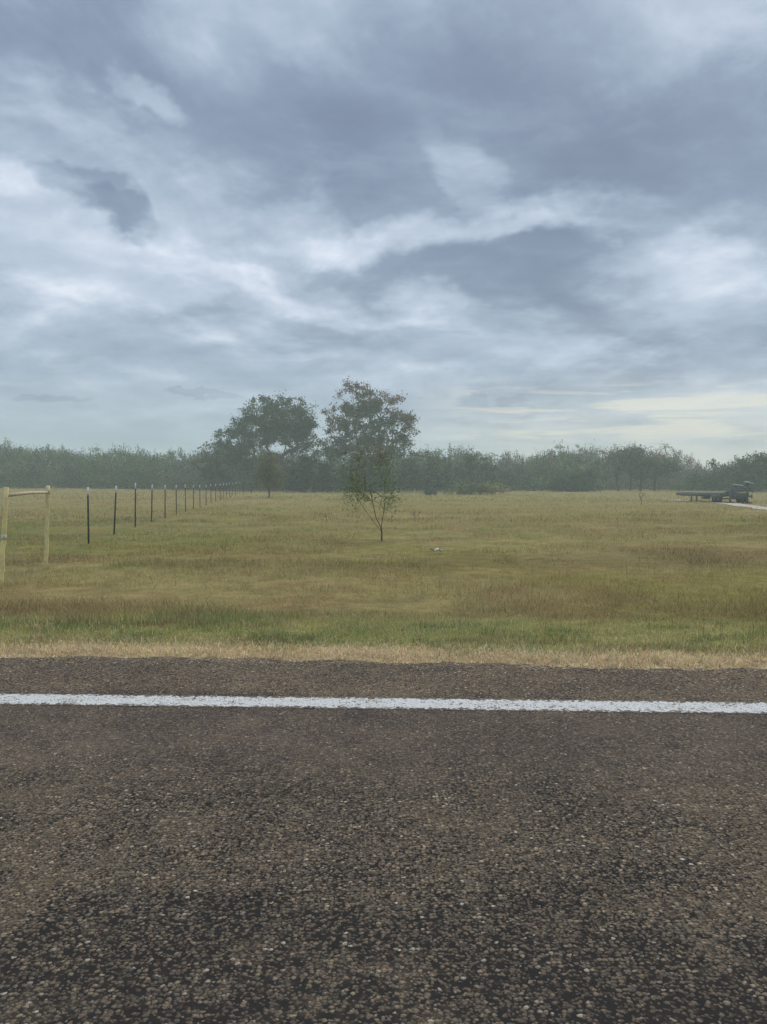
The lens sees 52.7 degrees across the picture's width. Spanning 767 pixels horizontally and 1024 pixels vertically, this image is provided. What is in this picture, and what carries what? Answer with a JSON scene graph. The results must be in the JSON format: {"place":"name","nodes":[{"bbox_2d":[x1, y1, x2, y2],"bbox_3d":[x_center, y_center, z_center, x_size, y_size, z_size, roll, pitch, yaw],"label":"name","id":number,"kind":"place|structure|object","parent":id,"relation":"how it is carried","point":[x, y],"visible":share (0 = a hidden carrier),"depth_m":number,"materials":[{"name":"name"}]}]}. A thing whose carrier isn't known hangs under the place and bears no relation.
{"place":"outdoors","nodes":[
{"label":"outdoors","id":0,"kind":"place"},
{"bbox_2d":[0,655,766,1023],"bbox_3d":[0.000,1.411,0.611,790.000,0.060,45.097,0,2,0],"label":"road","id":1,"kind":"structure","parent":0,"point":[584,864],"depth_m":2.98,"materials":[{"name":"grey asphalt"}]},
{"bbox_2d":[0,693,766,713],"bbox_3d":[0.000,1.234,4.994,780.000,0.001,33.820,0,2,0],"label":"road edge line","id":2,"kind":"object","parent":1,"relation":"on","point":[572,705],"visible":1,"depth_m":4.98,"materials":[{"name":"white paint"}]},
{"bbox_2d":[0,485,766,669],"bbox_3d":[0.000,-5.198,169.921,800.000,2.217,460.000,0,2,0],"label":"ground","id":3,"kind":"structure","parent":0,"point":[185,590],"depth_m":14.45,"materials":[{"name":"green plant"}]},
{"bbox_2d":[0,481,253,587],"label":"wire fence","id":4,"kind":"object","parent":3,"relation":"on","point":[7,494],"visible":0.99,"depth_m":13.62,"materials":[{"name":"yellow wood"}]},
{"bbox_2d":[187,438,241,490],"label":"bushy tree","id":5,"kind":"object","parent":3,"relation":"on","point":[209,468],"visible":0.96,"depth_m":111.35,"materials":[{"name":"green plant"}]},
{"bbox_2d":[208,390,320,490],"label":"tall tree","id":6,"kind":"object","parent":3,"relation":"on","point":[287,432],"visible":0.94,"depth_m":116.64,"materials":[{"name":"green plant"}]},
{"bbox_2d":[249,450,288,496],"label":"sapling","id":7,"kind":"object","parent":3,"relation":"on","point":[269,476],"visible":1,"depth_m":74.66,"materials":[{"name":"green plant"}]},
{"bbox_2d":[272,451,346,492],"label":"evergreen bush","id":8,"kind":"object","parent":3,"relation":"on","point":[323,479],"visible":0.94,"depth_m":103.13,"materials":[{"name":"green plant"}]},
{"bbox_2d":[310,376,420,471],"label":"tall tree","id":9,"kind":"object","parent":3,"relation":"on","point":[363,407],"visible":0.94,"depth_m":109.36,"materials":[{"name":"green plant"}]},
{"bbox_2d":[331,439,406,540],"bbox_3d":[-0.379,-0.553,20.253,1.992,2.733,1.434,0,2,0],"label":"sapling","id":10,"kind":"object","parent":3,"relation":"on","point":[356,480],"visible":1,"depth_m":20.22,"materials":[{"name":"green plant"}]},
{"bbox_2d":[336,456,407,492],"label":"evergreen bush","id":11,"kind":"object","parent":3,"relation":"on","point":[369,476],"visible":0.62,"depth_m":104.36,"materials":[{"name":"green plant"}]},
{"bbox_2d":[0,436,765,491],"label":"distant woods","id":12,"kind":"object","parent":3,"relation":"on","point":[68,469],"visible":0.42,"depth_m":123.44,"materials":[{"name":"green plant"}]},
{"bbox_2d":[0,602,766,664],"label":"verge grass","id":13,"kind":"structure","parent":3,"relation":"on","point":[368,631],"depth_m":7.42,"materials":[{"name":"green plant"}]},
{"bbox_2d":[0,628,766,673],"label":"straw grass","id":14,"kind":"structure","parent":3,"relation":"on","point":[497,652],"depth_m":6.45,"materials":[{"name":"beige plant"}]},
{"bbox_2d":[423,488,436,494],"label":"bush","id":15,"kind":"object","parent":3,"relation":"on","point":[427,491],"visible":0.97,"depth_m":87.76,"materials":[{"name":"green plant"}]},
{"bbox_2d":[393,448,469,491],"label":"broad bush","id":16,"kind":"object","parent":3,"relation":"on","point":[429,472],"visible":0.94,"depth_m":107.19,"materials":[{"name":"green plant"}]},
{"bbox_2d":[452,451,498,487],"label":"domed tree","id":17,"kind":"object","parent":3,"relation":"on","point":[471,464],"visible":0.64,"depth_m":121.15,"materials":[{"name":"green plant"}]},
{"bbox_2d":[443,480,512,494],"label":"scrub mound","id":18,"kind":"object","parent":3,"relation":"on","point":[476,488],"visible":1,"depth_m":91.35,"materials":[{"name":"green plant"}]},
{"bbox_2d":[546,466,602,491],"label":"evergreen bush","id":19,"kind":"object","parent":3,"relation":"on","point":[577,482],"visible":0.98,"depth_m":111.12,"materials":[{"name":"green plant"}]},
{"bbox_2d":[591,448,638,490],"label":"tree","id":20,"kind":"object","parent":3,"relation":"on","point":[624,462],"visible":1,"depth_m":117.15,"materials":[{"name":"green plant"}]},
{"bbox_2d":[616,442,657,490],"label":"tree","id":21,"kind":"object","parent":3,"relation":"on","point":[636,455],"visible":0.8,"depth_m":117.46,"materials":[{"name":"green plant"}]},
{"bbox_2d":[626,449,662,490],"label":"tree","id":22,"kind":"object","parent":3,"relation":"on","point":[645,468],"visible":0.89,"depth_m":117.55,"materials":[{"name":"green plant"}]},
{"bbox_2d":[644,440,679,490],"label":"bare tree","id":23,"kind":"object","parent":3,"relation":"on","point":[664,455],"visible":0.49,"depth_m":120.63,"materials":[{"name":"green plant"}]},
{"bbox_2d":[642,453,682,490],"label":"tree","id":24,"kind":"object","parent":3,"relation":"on","point":[667,466],"visible":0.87,"depth_m":117.35,"materials":[{"name":"green plant"}]},
{"bbox_2d":[682,458,732,490],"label":"dark tree","id":25,"kind":"object","parent":3,"relation":"on","point":[712,481],"visible":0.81,"depth_m":115.42,"materials":[{"name":"green plant"}]},
{"bbox_2d":[676,481,753,503],"bbox_3d":[29.019,-1.758,68.092,2.512,1.838,11.775,0,2,0],"label":"flatbed trailer","id":26,"kind":"object","parent":3,"relation":"on","point":[717,497],"visible":0.96,"depth_m":64.37,"materials":[{"name":"metal"}]},
{"bbox_2d":[721,450,766,491],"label":"dark tree","id":27,"kind":"object","parent":3,"relation":"on","point":[752,472],"visible":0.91,"depth_m":109.10,"materials":[{"name":"green plant"}]},
{"bbox_2d":[0,0,766,470],"label":"sky","id":28,"kind":"structure","parent":0,"point":[533,224],"materials":[{"name":"grey"}]},
{"bbox_2d":[678,500,766,509],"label":"gravel path","id":29,"kind":"structure","parent":0,"point":[742,505],"depth_m":57.47,"materials":[{"name":"grey gravel"}]}
]}

